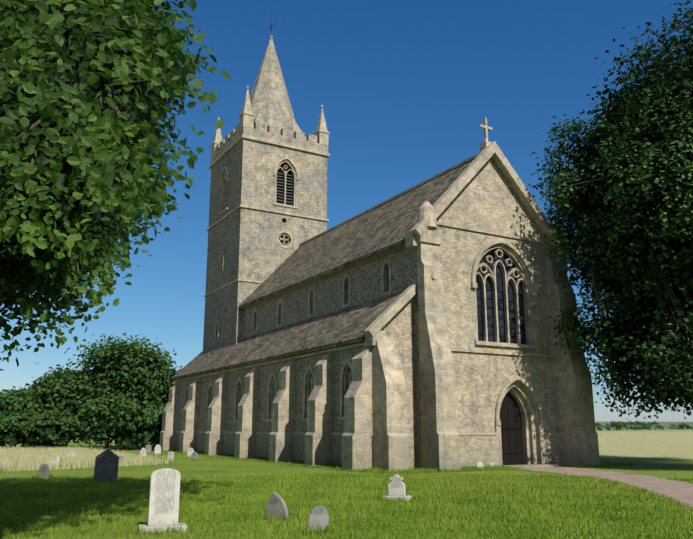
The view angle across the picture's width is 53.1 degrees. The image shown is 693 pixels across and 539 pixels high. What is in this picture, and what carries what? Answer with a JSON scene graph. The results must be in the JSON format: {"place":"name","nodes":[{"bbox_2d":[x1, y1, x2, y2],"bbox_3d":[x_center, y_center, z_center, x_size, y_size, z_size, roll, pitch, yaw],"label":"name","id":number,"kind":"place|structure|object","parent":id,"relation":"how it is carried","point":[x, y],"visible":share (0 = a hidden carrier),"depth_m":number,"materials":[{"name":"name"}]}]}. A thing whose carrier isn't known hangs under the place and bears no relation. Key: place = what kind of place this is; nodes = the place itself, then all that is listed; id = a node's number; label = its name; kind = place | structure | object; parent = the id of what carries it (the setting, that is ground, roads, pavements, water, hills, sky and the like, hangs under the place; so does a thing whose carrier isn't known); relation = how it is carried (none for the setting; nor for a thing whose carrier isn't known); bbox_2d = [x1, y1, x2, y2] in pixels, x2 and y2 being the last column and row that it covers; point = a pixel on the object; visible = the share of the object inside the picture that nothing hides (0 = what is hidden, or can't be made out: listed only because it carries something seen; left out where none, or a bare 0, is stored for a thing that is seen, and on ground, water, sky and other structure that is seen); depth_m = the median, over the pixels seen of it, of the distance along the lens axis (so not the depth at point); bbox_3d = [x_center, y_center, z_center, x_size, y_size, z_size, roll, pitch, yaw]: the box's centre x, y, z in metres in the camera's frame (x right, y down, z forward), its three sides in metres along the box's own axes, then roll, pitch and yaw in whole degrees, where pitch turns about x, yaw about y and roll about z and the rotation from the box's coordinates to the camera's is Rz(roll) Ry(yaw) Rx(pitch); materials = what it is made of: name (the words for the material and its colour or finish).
{"place":"outdoors","nodes":[
{"label":"outdoors","id":0,"kind":"place"},
{"bbox_2d":[203,138,326,352],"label":"church tower walls","id":1,"kind":"structure","parent":0,"point":[244,239],"depth_m":65.07,"materials":[{"name":"beige stone"}]},
{"bbox_2d":[250,18,305,139],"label":"church spire","id":2,"kind":"structure","parent":1,"relation":"on","point":[270,101],"depth_m":70.35,"materials":[{"name":"beige stone"}]},
{"bbox_2d":[177,296,416,468],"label":"church aisle walls","id":3,"kind":"structure","parent":0,"point":[398,327],"depth_m":42.77,"materials":[{"name":"beige stone"}]},
{"bbox_2d":[0,449,692,538],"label":"lawn grass","id":4,"kind":"structure","parent":0,"point":[593,487],"depth_m":19.06,"materials":[{"name":"green plant"}]},
{"bbox_2d":[0,422,692,538],"bbox_3d":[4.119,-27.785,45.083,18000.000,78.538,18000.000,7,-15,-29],"label":"terrain","id":5,"kind":"structure","parent":0,"point":[666,452],"depth_m":37.65,"materials":[{"name":"green plant"}]},
{"bbox_2d":[0,409,33,447],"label":"bush","id":6,"kind":"object","parent":5,"relation":"on","point":[10,436],"visible":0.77,"depth_m":65.08,"materials":[{"name":"green plant"}]},
{"bbox_2d":[0,386,50,445],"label":"ash tree","id":7,"kind":"object","parent":5,"relation":"on","point":[16,400],"visible":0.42,"depth_m":67.71,"materials":[{"name":"green plant"}]},
{"bbox_2d":[38,464,49,477],"bbox_3d":[-13.342,8.945,30.574,0.500,0.757,0.100,2,-12,5],"label":"headstone","id":8,"kind":"object","parent":5,"relation":"on","point":[43,470],"visible":0.77,"depth_m":30.54,"materials":[{"name":"grey stone"}]},
{"bbox_2d":[13,409,90,447],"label":"bush","id":9,"kind":"object","parent":5,"relation":"on","point":[50,428],"visible":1,"depth_m":65.53,"materials":[{"name":"green plant"}]},
{"bbox_2d":[50,457,58,467],"bbox_3d":[-16.179,10.778,38.453,0.500,0.698,0.100,-6,-17,12],"label":"headstone","id":10,"kind":"object","parent":5,"relation":"on","point":[54,459],"visible":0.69,"depth_m":38.45,"materials":[{"name":"stone"}]},
{"bbox_2d":[67,450,74,459],"bbox_3d":[-18.307,12.467,46.146,0.500,0.837,0.100,0,-13,4],"label":"headstone","id":11,"kind":"object","parent":5,"relation":"on","point":[71,452],"visible":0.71,"depth_m":46.15,"materials":[{"name":"stone"}]},
{"bbox_2d":[24,364,120,446],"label":"oak tree","id":12,"kind":"object","parent":5,"relation":"on","point":[59,387],"visible":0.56,"depth_m":68.63,"materials":[{"name":"green plant"}]},
{"bbox_2d":[0,0,164,311],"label":"beech tree","id":13,"kind":"object","parent":5,"relation":"on","point":[115,86],"visible":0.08,"depth_m":6.16,"materials":[{"name":"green plant"}]},
{"bbox_2d":[0,0,230,370],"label":"leaves","id":14,"kind":"object","parent":13,"relation":"attached to","point":[134,190],"visible":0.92,"depth_m":5.64,"materials":[{"name":"green plant"}]},
{"bbox_2d":[0,444,172,471],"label":"dry meadow grass","id":15,"kind":"structure","parent":5,"relation":"on","point":[17,458],"depth_m":43.30,"materials":[{"name":"beige plant"}]},
{"bbox_2d":[89,449,123,482],"bbox_3d":[-9.649,7.948,27.891,1.350,1.404,0.500,-2,-15,8],"label":"gravestone","id":16,"kind":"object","parent":5,"relation":"on","point":[106,465],"depth_m":27.82,"materials":[{"name":"stone"}]},
{"bbox_2d":[73,391,153,449],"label":"bush","id":17,"kind":"object","parent":5,"relation":"on","point":[116,412],"visible":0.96,"depth_m":67.86,"materials":[{"name":"green plant"}]},
{"bbox_2d":[66,333,181,448],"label":"oak tree","id":18,"kind":"object","parent":5,"relation":"on","point":[134,369],"visible":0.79,"depth_m":71.95,"materials":[{"name":"green plant"}]},
{"bbox_2d":[116,399,167,447],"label":"bush","id":19,"kind":"object","parent":5,"relation":"on","point":[154,426],"visible":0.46,"depth_m":69.91,"materials":[{"name":"green plant"}]},
{"bbox_2d":[140,448,145,456],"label":"headstone","id":20,"kind":"object","parent":5,"relation":"on","point":[142,450],"visible":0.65,"depth_m":49.04,"materials":[{"name":"stone"}]},
{"bbox_2d":[145,445,150,453],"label":"headstone","id":21,"kind":"object","parent":5,"relation":"on","point":[148,448],"visible":0.65,"depth_m":59.86,"materials":[{"name":"grey stone"}]},
{"bbox_2d":[154,445,160,454],"bbox_3d":[-15.323,14.722,56.326,0.500,0.987,0.100,1,-18,-8],"label":"headstone","id":22,"kind":"object","parent":5,"relation":"on","point":[157,449],"visible":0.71,"depth_m":56.30,"materials":[{"name":"stone"}]},
{"bbox_2d":[138,468,186,533],"bbox_3d":[-3.880,4.952,14.766,0.980,1.386,0.420,4,-12,-18],"label":"gravestone","id":23,"kind":"object","parent":5,"relation":"on","point":[164,495],"visible":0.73,"depth_m":14.71,"materials":[{"name":"stone"}]},
{"bbox_2d":[148,364,181,405],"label":"oak tree","id":24,"kind":"object","parent":5,"relation":"on","point":[164,401],"visible":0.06,"depth_m":79.27,"materials":[{"name":"green plant"}]},
{"bbox_2d":[168,452,173,460],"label":"headstone","id":25,"kind":"object","parent":5,"relation":"on","point":[171,455],"visible":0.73,"depth_m":46.30,"materials":[{"name":"stone"}]},
{"bbox_2d":[187,448,193,456],"bbox_3d":[-11.733,13.857,52.216,0.500,0.837,0.100,1,-14,4],"label":"headstone","id":26,"kind":"object","parent":5,"relation":"on","point":[190,451],"visible":0.75,"depth_m":52.20,"materials":[{"name":"stone"}]},
{"bbox_2d":[191,452,197,460],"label":"headstone","id":27,"kind":"object","parent":5,"relation":"on","point":[194,455],"visible":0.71,"depth_m":46.38,"materials":[{"name":"grey stone"}]},
{"bbox_2d":[266,492,288,519],"bbox_3d":[-1.669,5.728,16.573,0.560,0.788,0.110,-10,-7,23],"label":"leaning headstone","id":28,"kind":"object","parent":5,"relation":"on","point":[276,503],"visible":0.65,"depth_m":16.52,"materials":[{"name":"grey stone"}]},
{"bbox_2d":[308,506,328,531],"bbox_3d":[-0.584,5.289,14.459,0.420,0.698,0.100,4,-19,6],"label":"leaning headstone","id":29,"kind":"object","parent":5,"relation":"on","point":[318,515],"visible":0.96,"depth_m":14.44,"materials":[{"name":"grey stone"}]},
{"bbox_2d":[160,86,599,471],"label":"church stone dressings","id":30,"kind":"structure","parent":5,"relation":"on","point":[373,434],"depth_m":40.87,"materials":[{"name":"beige stone"}]},
{"bbox_2d":[383,475,410,500],"bbox_3d":[1.524,6.655,21.000,0.850,0.850,0.400,-4,-11,17],"label":"gravestone","id":31,"kind":"object","parent":5,"relation":"on","point":[396,486],"visible":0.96,"depth_m":20.95,"materials":[{"name":"stone"}]},
{"bbox_2d":[476,461,483,468],"bbox_3d":[7.017,10.394,36.527,0.400,0.588,0.100,-1,-13,-3],"label":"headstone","id":32,"kind":"object","parent":5,"relation":"on","point":[479,463],"visible":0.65,"depth_m":36.51,"materials":[{"name":"stone"}]},
{"bbox_2d":[522,466,692,510],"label":"path to door","id":33,"kind":"structure","parent":5,"relation":"on","point":[682,491],"depth_m":28.37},
{"bbox_2d":[528,0,692,418],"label":"lime tree","id":34,"kind":"object","parent":5,"relation":"on","point":[626,209],"visible":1,"depth_m":38.60,"materials":[{"name":"green plant"}]},
{"bbox_2d":[595,421,692,430],"bbox_3d":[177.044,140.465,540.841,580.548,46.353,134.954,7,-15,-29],"label":"hedge","id":35,"kind":"object","parent":5,"relation":"on","point":[617,426],"visible":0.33,"depth_m":617.16,"materials":[{"name":"green plant"}]},
{"bbox_2d":[596,420,691,424],"bbox_3d":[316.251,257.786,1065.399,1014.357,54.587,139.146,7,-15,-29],"label":"trees","id":36,"kind":"object","parent":5,"relation":"on","point":[652,423],"visible":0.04,"depth_m":1211.08,"materials":[{"name":"green plant"}]},
{"bbox_2d":[0,0,692,421],"label":"sky","id":37,"kind":"structure","parent":0,"point":[405,89],"materials":[{"name":"blue"}]},
{"bbox_2d":[243,158,555,468],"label":"church nave walls","id":38,"kind":"structure","parent":0,"point":[486,198],"depth_m":41.46,"materials":[{"name":"beige stone"}]},
{"bbox_2d":[171,159,473,379],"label":"church roofs","id":39,"kind":"structure","parent":38,"relation":"on","point":[381,228],"depth_m":48.62,"materials":[{"name":"stone"}]},
{"bbox_2d":[276,163,525,464],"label":"windows","id":40,"kind":"structure","parent":38,"relation":"in","point":[511,434],"depth_m":41.60,"materials":[{"name":"black glass"}]}
]}

